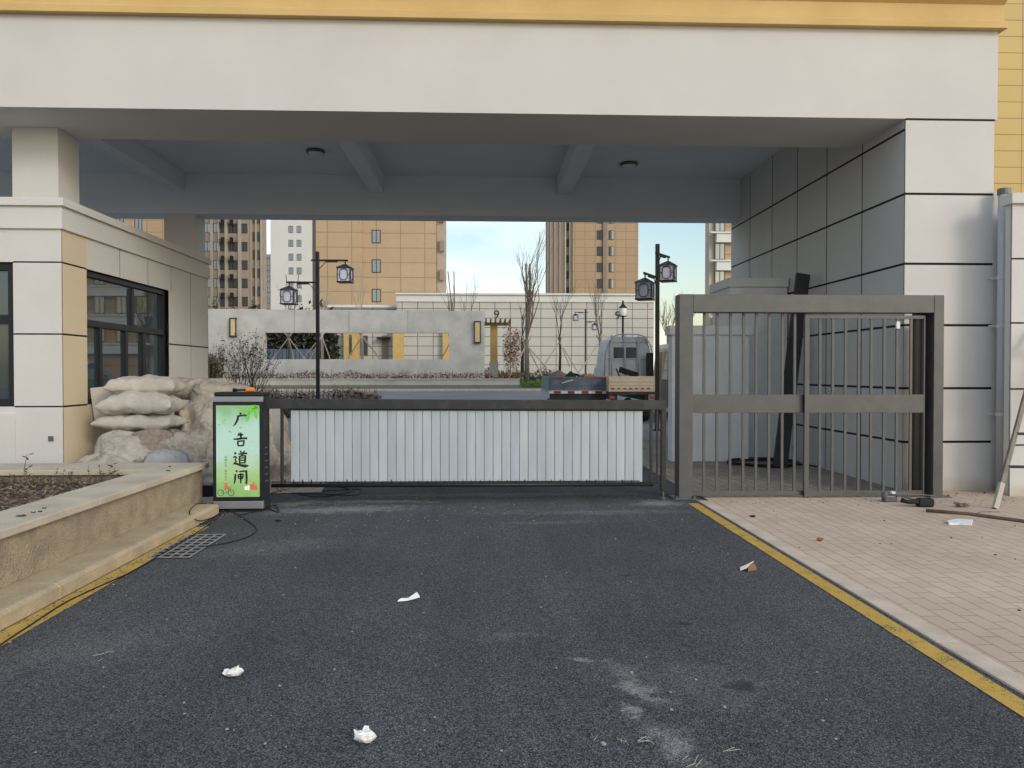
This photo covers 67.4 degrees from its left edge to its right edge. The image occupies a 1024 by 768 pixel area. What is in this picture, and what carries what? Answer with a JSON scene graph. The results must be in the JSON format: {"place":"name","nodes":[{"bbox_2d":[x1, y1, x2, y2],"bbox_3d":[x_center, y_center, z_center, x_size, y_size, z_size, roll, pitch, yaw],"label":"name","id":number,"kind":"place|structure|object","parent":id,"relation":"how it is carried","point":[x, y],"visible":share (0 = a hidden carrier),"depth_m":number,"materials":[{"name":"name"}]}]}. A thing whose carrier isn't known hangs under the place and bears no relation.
{"place":"outdoors","nodes":[
{"label":"outdoors","id":0,"kind":"place"},
{"bbox_2d":[246,385,541,388],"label":"verge","id":1,"kind":"structure","parent":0,"point":[422,386],"depth_m":41.25,"materials":[{"name":"green plant"}]},
{"bbox_2d":[255,389,540,390],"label":"path","id":2,"kind":"structure","parent":0,"point":[416,389],"depth_m":39.06,"materials":[{"name":"concrete"}]},
{"bbox_2d":[93,541,739,766],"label":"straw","id":3,"kind":"object","parent":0,"point":[648,740],"visible":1,"depth_m":3.01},
{"bbox_2d":[272,391,667,442],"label":"road","id":4,"kind":"structure","parent":0,"point":[513,395],"depth_m":35.21,"materials":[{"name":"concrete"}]},
{"bbox_2d":[213,328,287,390],"bbox_3d":[-6.562,-0.209,19.267,1.678,2.576,2.018,-1,1,-35],"label":"bare shrub","id":5,"kind":"object","parent":4,"relation":"on","point":[252,377],"visible":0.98,"depth_m":19.15,"materials":[{"name":"brown plant"}]},
{"bbox_2d":[279,251,353,398],"bbox_3d":[-5.520,-1.363,21.785,2.062,4.767,0.482,0,1,-2],"label":"lantern post","id":6,"kind":"object","parent":4,"relation":"on","point":[289,293],"visible":0.93,"depth_m":21.72,"materials":[{"name":"black metal"}]},
{"bbox_2d":[541,376,605,413],"bbox_3d":[1.731,0.386,22.826,1.641,1.241,3.737,0,1,-2],"label":"cargo trailer","id":7,"kind":"object","parent":4,"relation":"on","point":[583,388],"visible":0.63,"depth_m":20.99,"materials":[{"name":"blue paint"}]},
{"bbox_2d":[594,334,654,420],"bbox_3d":[3.350,-0.237,22.732,1.697,2.490,4.431,0,1,-2],"label":"pickup truck","id":8,"kind":"object","parent":4,"relation":"on","point":[614,353],"visible":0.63,"depth_m":22.72,"materials":[{"name":"beige paint"}]},
{"bbox_2d":[616,367,637,375],"bbox_3d":[3.184,-0.323,21.447,0.631,0.322,0.298,1,1,41],"label":"scrap metal","id":9,"kind":"object","parent":8,"relation":"in","point":[625,371],"visible":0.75,"depth_m":21.51,"materials":[{"name":"metal"}]},
{"bbox_2d":[646,353,652,375],"bbox_3d":[4.048,-0.492,22.570,0.180,0.850,0.200,0,1,-2],"label":"jerry can","id":10,"kind":"object","parent":8,"relation":"in","point":[649,364],"visible":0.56,"depth_m":22.47,"materials":[{"name":"plastic"}]},
{"bbox_2d":[634,244,676,430],"bbox_3d":[3.491,-1.127,18.510,0.498,4.524,2.102,0,1,30],"label":"lantern post","id":11,"kind":"object","parent":4,"relation":"on","point":[646,289],"visible":0.96,"depth_m":18.59,"materials":[{"name":"black metal"}]},
{"bbox_2d":[653,344,667,412],"bbox_3d":[5.473,-0.139,23.331,1.650,2.237,3.800,0,1,-2],"label":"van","id":12,"kind":"object","parent":4,"relation":"on","point":[663,371],"visible":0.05,"depth_m":23.78,"materials":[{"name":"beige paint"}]},
{"bbox_2d":[266,220,704,361],"label":"sky","id":13,"kind":"structure","parent":0,"point":[491,247],"materials":[{"name":"blue"}]},
{"bbox_2d":[0,442,1023,767],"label":"road","id":14,"kind":"structure","parent":0,"point":[474,670],"depth_m":3.94,"materials":[{"name":"asphalt"}]},
{"bbox_2d":[0,527,207,645],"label":"yellow road line","id":15,"kind":"object","parent":14,"relation":"on","point":[14,628],"visible":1,"depth_m":4.97,"materials":[{"name":"paint"}]},
{"bbox_2d":[0,197,211,462],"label":"guardhouse","id":16,"kind":"structure","parent":14,"relation":"on","point":[90,298],"depth_m":9.35,"materials":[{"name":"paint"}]},
{"bbox_2d":[0,262,13,406],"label":"window frame","id":17,"kind":"structure","parent":16,"relation":"in","point":[6,269],"depth_m":9.05,"materials":[{"name":"metal"}]},
{"bbox_2d":[87,271,165,403],"bbox_3d":[-5.435,-0.603,10.826,0.080,1.684,2.503,0,1,-2],"label":"window frame","id":18,"kind":"structure","parent":16,"relation":"in","point":[126,320],"depth_m":10.72,"materials":[{"name":"metal"}]},
{"bbox_2d":[0,463,218,630],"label":"planter","id":19,"kind":"object","parent":14,"relation":"on","point":[62,545],"visible":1,"depth_m":5.90,"materials":[{"name":"stone"}]},
{"bbox_2d":[0,477,107,510],"bbox_3d":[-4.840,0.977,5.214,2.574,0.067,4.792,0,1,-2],"label":"leaf litter","id":20,"kind":"object","parent":19,"relation":"in","point":[27,490],"visible":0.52,"depth_m":6.90,"materials":[{"name":"plant"}]},
{"bbox_2d":[0,465,122,490],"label":"seedlings","id":21,"kind":"object","parent":20,"relation":"on","point":[40,478],"visible":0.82,"depth_m":7.32,"materials":[{"name":"brown plant"}]},
{"bbox_2d":[0,512,223,645],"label":"cable","id":22,"kind":"object","parent":14,"relation":"on","point":[20,631],"visible":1,"depth_m":5.15,"materials":[{"name":"rubber"}]},
{"bbox_2d":[1,513,232,642],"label":"gutter grit","id":23,"kind":"object","parent":14,"relation":"on","point":[107,578],"visible":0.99,"depth_m":5.42,"materials":[{"name":"brown soil"}]},
{"bbox_2d":[77,429,212,503],"bbox_3d":[-4.253,0.927,9.300,2.041,0.764,1.920,0,1,-2],"label":"tarp cover","id":24,"kind":"object","parent":14,"relation":"on","point":[119,446],"visible":0.15,"depth_m":9.08,"materials":[{"name":"fabric"}]},
{"bbox_2d":[90,414,188,430],"bbox_3d":[-4.590,0.465,9.496,0.957,0.239,0.546,0,1,1],"label":"sandbag","id":25,"kind":"object","parent":24,"relation":"on","point":[133,422],"visible":0.82,"depth_m":9.27,"materials":[{"name":"fabric"}]},
{"bbox_2d":[90,387,112,420],"bbox_3d":[-5.129,0.242,9.716,0.320,0.420,0.060,-6,9,-19],"label":"stone slab","id":26,"kind":"object","parent":25,"relation":"on","point":[98,394],"depth_m":9.65,"materials":[{"name":"stone"}]},
{"bbox_2d":[94,390,185,415],"bbox_3d":[-4.559,0.231,9.454,0.894,0.311,0.525,0,1,-4],"label":"sandbag","id":27,"kind":"object","parent":25,"relation":"on","point":[134,402],"visible":0.99,"depth_m":9.24,"materials":[{"name":"fabric"}]},
{"bbox_2d":[103,374,185,394],"bbox_3d":[-4.567,0.019,9.581,0.832,0.288,0.483,0,1,-7],"label":"sandbag","id":28,"kind":"object","parent":27,"relation":"on","point":[167,385],"visible":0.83,"depth_m":9.39,"materials":[{"name":"fabric"}]},
{"bbox_2d":[131,428,182,462],"bbox_3d":[-4.352,0.917,9.107,1.250,0.803,0.950,0,1,-2],"label":"sand patch","id":29,"kind":"object","parent":14,"relation":"on","point":[149,438],"visible":0.23,"depth_m":9.20,"materials":[{"name":"sand"}]},
{"bbox_2d":[144,449,189,462],"bbox_3d":[-4.001,0.942,8.916,0.520,0.382,0.378,0,1,-19],"label":"sandbag","id":30,"kind":"object","parent":29,"relation":"on","point":[166,456],"visible":0.36,"depth_m":8.81,"materials":[{"name":"fabric"}]},
{"bbox_2d":[147,534,225,557],"bbox_3d":[-2.696,1.348,6.424,0.326,0.007,0.862,0,1,-2],"label":"drain grate","id":31,"kind":"object","parent":14,"relation":"on","point":[192,545],"visible":0.98,"depth_m":6.38,"materials":[{"name":"metal"}]},
{"bbox_2d":[202,485,212,495],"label":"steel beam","id":32,"kind":"structure","parent":14,"relation":"on","point":[207,490],"depth_m":8.89,"materials":[{"name":"black metal"}]},
{"bbox_2d":[189,503,235,523],"bbox_3d":[-3.009,1.266,7.647,0.329,0.149,0.876,0,1,-2],"label":"cable","id":33,"kind":"object","parent":14,"relation":"on","point":[214,517],"visible":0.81,"depth_m":7.61,"materials":[{"name":"rubber"}]},
{"bbox_2d":[205,509,256,546],"bbox_3d":[-2.565,1.328,7.203,0.368,0.032,1.714,0,1,-14],"label":"cable","id":34,"kind":"object","parent":14,"relation":"on","point":[238,539],"visible":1,"depth_m":6.76,"materials":[{"name":"rubber"}]},
{"bbox_2d":[222,665,243,676],"bbox_3d":[-1.331,1.368,3.667,0.101,0.052,0.054,0,1,-2],"label":"paper scrap","id":35,"kind":"object","parent":14,"relation":"on","point":[235,671],"visible":1,"depth_m":3.66,"materials":[{"name":"paper"}]},
{"bbox_2d":[158,382,323,493],"bbox_3d":[-3.614,0.636,9.995,2.327,1.326,2.069,0,1,-15],"label":"tarp cover","id":36,"kind":"object","parent":14,"relation":"on","point":[196,411],"visible":0.15,"depth_m":9.73,"materials":[{"name":"fabric"}]},
{"bbox_2d":[171,377,217,399],"bbox_3d":[-4.377,0.063,10.340,0.884,0.320,0.525,0,1,9],"label":"sandbag","id":37,"kind":"object","parent":36,"relation":"on","point":[188,383],"visible":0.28,"depth_m":10.12,"materials":[{"name":"fabric"}]},
{"bbox_2d":[271,409,279,452],"bbox_3d":[-2.783,0.541,9.123,0.140,0.557,0.030,0,1,-2],"label":"cloth scrap","id":38,"kind":"object","parent":36,"relation":"hanging from","point":[275,420],"visible":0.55,"depth_m":9.11,"materials":[{"name":"fabric"}]},
{"bbox_2d":[213,391,269,511],"bbox_3d":[-2.859,0.707,8.146,0.516,1.250,0.320,0,1,-2],"label":"barrier box","id":39,"kind":"object","parent":14,"relation":"on","point":[241,456],"visible":1,"depth_m":7.99,"materials":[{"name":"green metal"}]},
{"bbox_2d":[232,387,254,391],"bbox_3d":[-2.850,0.062,8.154,0.238,0.049,0.066,0,1,3],"label":"hand tool","id":40,"kind":"object","parent":39,"relation":"on","point":[249,389],"visible":0.99,"depth_m":8.14,"materials":[{"name":"orange plastic"}]},
{"bbox_2d":[271,487,362,496],"bbox_3d":[-2.334,1.297,9.371,1.048,0.034,0.855,0,1,-2],"label":"cable","id":41,"kind":"object","parent":14,"relation":"on","point":[326,494],"visible":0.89,"depth_m":9.16,"materials":[{"name":"rubber"}]},
{"bbox_2d":[353,725,376,742],"bbox_3d":[-0.576,1.381,3.017,0.096,0.046,0.072,0,1,-2],"label":"paper scrap","id":42,"kind":"object","parent":14,"relation":"on","point":[366,734],"visible":1,"depth_m":3.00,"materials":[{"name":"paper"}]},
{"bbox_2d":[398,592,419,601],"bbox_3d":[-0.656,1.352,4.869,0.142,0.036,0.038,-1,1,-36],"label":"paper strip","id":43,"kind":"object","parent":14,"relation":"on","point":[415,595],"visible":1,"depth_m":4.88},
{"bbox_2d":[35,496,851,752],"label":"gravel chips","id":44,"kind":"object","parent":14,"relation":"on","point":[603,743],"visible":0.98,"depth_m":3.71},
{"bbox_2d":[266,399,665,499],"bbox_3d":[-0.459,0.738,8.474,4.486,1.167,0.159,0,1,-7],"label":"boom barrier","id":45,"kind":"object","parent":14,"relation":"on","point":[532,442],"visible":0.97,"depth_m":8.46,"materials":[{"name":"white metal"}]},
{"bbox_2d":[0,0,1007,489],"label":"entrance gateway","id":46,"kind":"object","parent":14,"relation":"on","point":[838,146],"visible":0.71,"depth_m":9.39,"materials":[{"name":"paint"}]},
{"bbox_2d":[306,148,324,155],"bbox_3d":[-3.411,-4.021,13.347,0.330,0.085,0.330,0,1,-2],"label":"ceiling light","id":47,"kind":"object","parent":46,"relation":"attached to","point":[315,151],"visible":1,"depth_m":13.26,"materials":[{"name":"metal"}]},
{"bbox_2d":[620,161,637,167],"bbox_3d":[2.155,-4.032,14.161,0.330,0.085,0.330,0,1,-2],"label":"ceiling light","id":48,"kind":"object","parent":46,"relation":"attached to","point":[628,164],"visible":1,"depth_m":14.06,"materials":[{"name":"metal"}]},
{"bbox_2d":[740,561,756,571],"bbox_3d":[1.732,1.338,5.640,0.125,0.056,0.095,0,1,-2],"label":"food wrapper","id":49,"kind":"object","parent":14,"relation":"on","point":[751,567],"visible":1,"depth_m":5.63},
{"bbox_2d":[688,503,1023,716],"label":"yellow road line","id":50,"kind":"object","parent":14,"relation":"on","point":[1010,700],"visible":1,"depth_m":4.36,"materials":[{"name":"paint"}]},
{"bbox_2d":[698,500,1023,695],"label":"kerb","id":51,"kind":"structure","parent":14,"relation":"on","point":[1013,680],"depth_m":4.61,"materials":[{"name":"concrete"}]},
{"bbox_2d":[696,496,706,500],"bbox_3d":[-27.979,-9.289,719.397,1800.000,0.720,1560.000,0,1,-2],"label":"ground","id":52,"kind":"structure","parent":0,"point":[700,498],"depth_m":8.94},
{"bbox_2d":[116,219,163,239],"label":"apartment tower","id":53,"kind":"structure","parent":52,"relation":"on","point":[154,227],"depth_m":94.08,"materials":[{"name":"paint"}]},
{"bbox_2d":[205,219,266,309],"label":"apartment tower","id":54,"kind":"structure","parent":52,"relation":"on","point":[236,252],"depth_m":126.04,"materials":[{"name":"paint"}]},
{"bbox_2d":[267,254,270,309],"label":"apartment block","id":55,"kind":"structure","parent":52,"relation":"on","point":[268,281],"depth_m":212.16,"materials":[{"name":"concrete"}]},
{"bbox_2d":[211,299,340,358],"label":"dark trees","id":56,"kind":"object","parent":52,"relation":"on","point":[304,341],"visible":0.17,"depth_m":56.84,"materials":[{"name":"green plant"}]},
{"bbox_2d":[272,275,305,358],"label":"bare tree","id":57,"kind":"object","parent":52,"relation":"on","point":[288,339],"visible":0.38,"depth_m":46.37,"materials":[{"name":"brown plant"}]},
{"bbox_2d":[270,220,312,333],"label":"apartment tower","id":58,"kind":"structure","parent":52,"relation":"on","point":[291,248],"depth_m":166.88,"materials":[{"name":"paint"}]},
{"bbox_2d":[267,349,315,358],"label":"hoarding","id":59,"kind":"object","parent":52,"relation":"on","point":[281,354],"visible":0.19,"depth_m":51.44,"materials":[{"name":"metal"}]},
{"bbox_2d":[243,382,382,417],"bbox_3d":[-6.696,0.506,22.866,5.596,1.126,1.115,0,1,-2],"label":"hedge","id":60,"kind":"object","parent":52,"relation":"on","point":[287,413],"visible":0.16,"depth_m":22.81,"materials":[{"name":"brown plant"}]},
{"bbox_2d":[302,274,333,358],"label":"bare tree","id":61,"kind":"object","parent":52,"relation":"on","point":[321,335],"visible":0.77,"depth_m":46.98,"materials":[{"name":"brown wood"}]},
{"bbox_2d":[208,309,484,378],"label":"screen wall","id":62,"kind":"structure","parent":52,"relation":"on","point":[465,330],"depth_m":43.85,"materials":[{"name":"concrete"}]},
{"bbox_2d":[347,263,380,358],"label":"bare tree","id":63,"kind":"object","parent":52,"relation":"on","point":[361,338],"visible":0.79,"depth_m":46.56,"materials":[{"name":"plant"}]},
{"bbox_2d":[212,379,519,384],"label":"wall","id":64,"kind":"structure","parent":52,"relation":"on","point":[397,381],"depth_m":41.95,"materials":[{"name":"concrete"}]},
{"bbox_2d":[312,220,445,309],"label":"apartment tower","id":65,"kind":"structure","parent":52,"relation":"on","point":[402,256],"depth_m":78.38,"materials":[{"name":"beige concrete"}]},
{"bbox_2d":[372,289,380,301],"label":"window","id":66,"kind":"structure","parent":65,"relation":"in","point":[376,293],"depth_m":78.38,"materials":[{"name":"glass"}]},
{"bbox_2d":[372,259,380,272],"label":"window","id":67,"kind":"structure","parent":65,"relation":"in","point":[376,263],"depth_m":78.32,"materials":[{"name":"glass"}]},
{"bbox_2d":[372,230,380,242],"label":"window","id":68,"kind":"structure","parent":65,"relation":"in","point":[376,234],"depth_m":78.28,"materials":[{"name":"glass"}]},
{"bbox_2d":[437,272,454,358],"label":"bare tree","id":69,"kind":"object","parent":52,"relation":"on","point":[452,308],"visible":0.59,"depth_m":46.79,"materials":[{"name":"brown plant"}]},
{"bbox_2d":[457,266,484,310],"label":"bare tree","id":70,"kind":"object","parent":52,"relation":"on","point":[471,293],"visible":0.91,"depth_m":59.83,"materials":[{"name":"brown plant"}]},
{"bbox_2d":[327,293,653,380],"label":"podium building","id":71,"kind":"structure","parent":52,"relation":"on","point":[544,340],"depth_m":66.10,"materials":[{"name":"grey"}]},
{"bbox_2d":[360,336,367,354],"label":"window","id":72,"kind":"structure","parent":71,"relation":"in","point":[366,337],"depth_m":66.42,"materials":[{"name":"grey"}]},
{"bbox_2d":[382,336,386,358],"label":"door","id":73,"kind":"structure","parent":71,"relation":"in","point":[384,341],"depth_m":66.49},
{"bbox_2d":[485,319,510,378],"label":"pergola","id":74,"kind":"object","parent":52,"relation":"on","point":[493,367],"visible":0.79,"depth_m":45.95,"materials":[{"name":"yellow wood"}]},
{"bbox_2d":[546,222,637,293],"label":"apartment tower","id":75,"kind":"structure","parent":52,"relation":"on","point":[605,254],"depth_m":142.54,"materials":[{"name":"paint"}]},
{"bbox_2d":[619,301,626,336],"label":"globe lamp","id":76,"kind":"object","parent":52,"relation":"on","point":[622,309],"visible":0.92,"depth_m":50.13,"materials":[{"name":"glass"}]},
{"bbox_2d":[660,302,674,343],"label":"bare tree","id":77,"kind":"object","parent":52,"relation":"on","point":[664,318],"visible":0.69,"depth_m":62.28,"materials":[{"name":"brown plant"}]},
{"bbox_2d":[705,223,730,325],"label":"apartment tower","id":78,"kind":"structure","parent":52,"relation":"on","point":[717,252],"depth_m":82.77,"materials":[{"name":"white concrete"}]},
{"bbox_2d":[715,271,724,282],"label":"window","id":79,"kind":"structure","parent":78,"relation":"in","point":[719,275],"depth_m":82.74,"materials":[{"name":"glass"}]},
{"bbox_2d":[715,243,724,259],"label":"window","id":80,"kind":"structure","parent":78,"relation":"in","point":[719,247],"depth_m":82.70,"materials":[{"name":"glass"}]},
{"bbox_2d":[715,223,724,230],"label":"window","id":81,"kind":"structure","parent":78,"relation":"in","point":[718,226],"depth_m":82.68,"materials":[{"name":"glass"}]},
{"bbox_2d":[994,0,1023,192],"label":"yellow block","id":82,"kind":"structure","parent":52,"relation":"on","point":[1009,147],"depth_m":15.83,"materials":[{"name":"tile"}]},
{"bbox_2d":[642,442,898,490],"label":"passage pavement","id":83,"kind":"structure","parent":0,"point":[749,477],"depth_m":10.60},
{"bbox_2d":[665,325,752,460],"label":"wall pier","id":84,"kind":"structure","parent":83,"relation":"on","point":[723,370],"depth_m":12.54,"materials":[{"name":"white paint"}]},
{"bbox_2d":[709,278,788,458],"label":"wall pier","id":85,"kind":"structure","parent":83,"relation":"on","point":[772,286],"depth_m":12.91,"materials":[{"name":"white paint"}]},
{"bbox_2d":[727,457,817,467],"bbox_3d":[4.389,1.244,11.658,2.342,0.075,1.061,1,1,42],"label":"hose","id":86,"kind":"object","parent":83,"relation":"on","point":[735,461],"visible":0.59,"depth_m":11.98,"materials":[{"name":"rubber"}]},
{"bbox_2d":[773,273,809,467],"bbox_3d":[4.289,-0.223,11.782,0.742,3.001,0.157,-1,1,-34],"label":"plank","id":87,"kind":"object","parent":83,"relation":"on","point":[801,284],"visible":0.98,"depth_m":11.76,"materials":[{"name":"wood"}]},
{"bbox_2d":[702,490,1023,676],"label":"pavement","id":88,"kind":"structure","parent":0,"point":[964,584],"depth_m":6.25,"materials":[{"name":"brick"}]},
{"bbox_2d":[669,294,951,499],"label":"sliding gate","id":89,"kind":"structure","parent":88,"relation":"on","point":[921,403],"depth_m":8.87,"materials":[{"name":"grey metal"}]},
{"bbox_2d":[881,491,934,501],"bbox_3d":[4.470,1.260,8.584,0.664,0.117,0.250,0,1,-2],"label":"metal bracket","id":90,"kind":"object","parent":88,"relation":"on","point":[885,497],"visible":0.98,"depth_m":8.57,"materials":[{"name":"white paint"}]},
{"bbox_2d":[900,498,933,506],"bbox_3d":[4.366,1.274,8.287,0.344,0.096,0.105,0,1,-2],"label":"grinder","id":91,"kind":"object","parent":88,"relation":"on","point":[923,502],"visible":1,"depth_m":8.24,"materials":[{"name":"metal"}]},
{"bbox_2d":[947,519,972,525],"bbox_3d":[4.302,1.327,7.382,0.202,0.018,0.322,1,1,34],"label":"foam scrap","id":92,"kind":"object","parent":88,"relation":"on","point":[960,522],"visible":1,"depth_m":7.32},
{"bbox_2d":[926,509,1023,522],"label":"steel pipe","id":93,"kind":"object","parent":88,"relation":"on","point":[976,514],"visible":1,"depth_m":7.72,"materials":[{"name":"metal"}]},
{"bbox_2d":[988,187,1010,490],"bbox_3d":[5.937,-0.529,9.299,0.240,3.650,0.164,0,1,-2],"label":"downpipe","id":94,"kind":"object","parent":88,"relation":"on","point":[1000,327],"visible":0.66,"depth_m":9.26,"materials":[{"name":"plastic"}]},
{"bbox_2d":[991,391,1023,508],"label":"ladder","id":95,"kind":"object","parent":88,"relation":"on","point":[1005,470],"visible":1,"depth_m":8.31,"materials":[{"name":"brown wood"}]},
{"bbox_2d":[1001,193,1023,495],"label":"boundary wall","id":96,"kind":"structure","parent":88,"relation":"on","point":[1013,203],"depth_m":8.99,"materials":[{"name":"paint"}]},
{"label":"lawn","id":97,"kind":"structure","parent":0,"visible":0},
{"bbox_2d":[485,366,554,380],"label":"bed plants","id":98,"kind":"object","parent":97,"relation":"on","point":[533,376],"visible":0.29,"depth_m":47.94,"materials":[{"name":"brown plant"}]},
{"bbox_2d":[518,287,540,371],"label":"bare tree","id":99,"kind":"object","parent":97,"relation":"on","point":[522,348],"visible":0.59,"depth_m":49.96,"materials":[{"name":"brown plant"}]},
{"bbox_2d":[520,380,541,386],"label":"grass","id":100,"kind":"structure","parent":97,"relation":"on","point":[536,382],"depth_m":42.23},
{"bbox_2d":[508,224,559,384],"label":"bare tree","id":101,"kind":"object","parent":97,"relation":"on","point":[529,292],"visible":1,"depth_m":43.54,"materials":[{"name":"brown plant"}]},
{"bbox_2d":[539,370,566,380],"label":"soil mound","id":102,"kind":"object","parent":97,"relation":"on","point":[558,373],"visible":0.27,"depth_m":46.78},
{"bbox_2d":[537,280,582,375],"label":"bare tree","id":103,"kind":"object","parent":102,"relation":"on","point":[559,337],"visible":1,"depth_m":47.56,"materials":[{"name":"brown plant"}]},
{"bbox_2d":[573,309,596,373],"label":"lantern post","id":104,"kind":"object","parent":97,"relation":"on","point":[575,318],"visible":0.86,"depth_m":48.12,"materials":[{"name":"black metal"}]},
{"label":"soil mound","id":105,"kind":"object","parent":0,"visible":0},
{"bbox_2d":[578,276,608,372],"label":"bare tree","id":106,"kind":"object","parent":105,"relation":"on","point":[596,316],"visible":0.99,"depth_m":46.52,"materials":[{"name":"brown plant"}]},
{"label":"raised bed","id":107,"kind":"structure","parent":0,"visible":0},
{"bbox_2d":[208,342,224,378],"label":"bed plants","id":108,"kind":"object","parent":107,"relation":"on","point":[214,364],"visible":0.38,"depth_m":42.75,"materials":[{"name":"brown plant"}]},
{"bbox_2d":[223,369,518,378],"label":"bed plants","id":109,"kind":"object","parent":107,"relation":"on","point":[327,376],"visible":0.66,"depth_m":42.85,"materials":[{"name":"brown plant"}]},
{"bbox_2d":[502,325,521,376],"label":"red shrub","id":110,"kind":"object","parent":107,"relation":"on","point":[511,345],"visible":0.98,"depth_m":44.86,"materials":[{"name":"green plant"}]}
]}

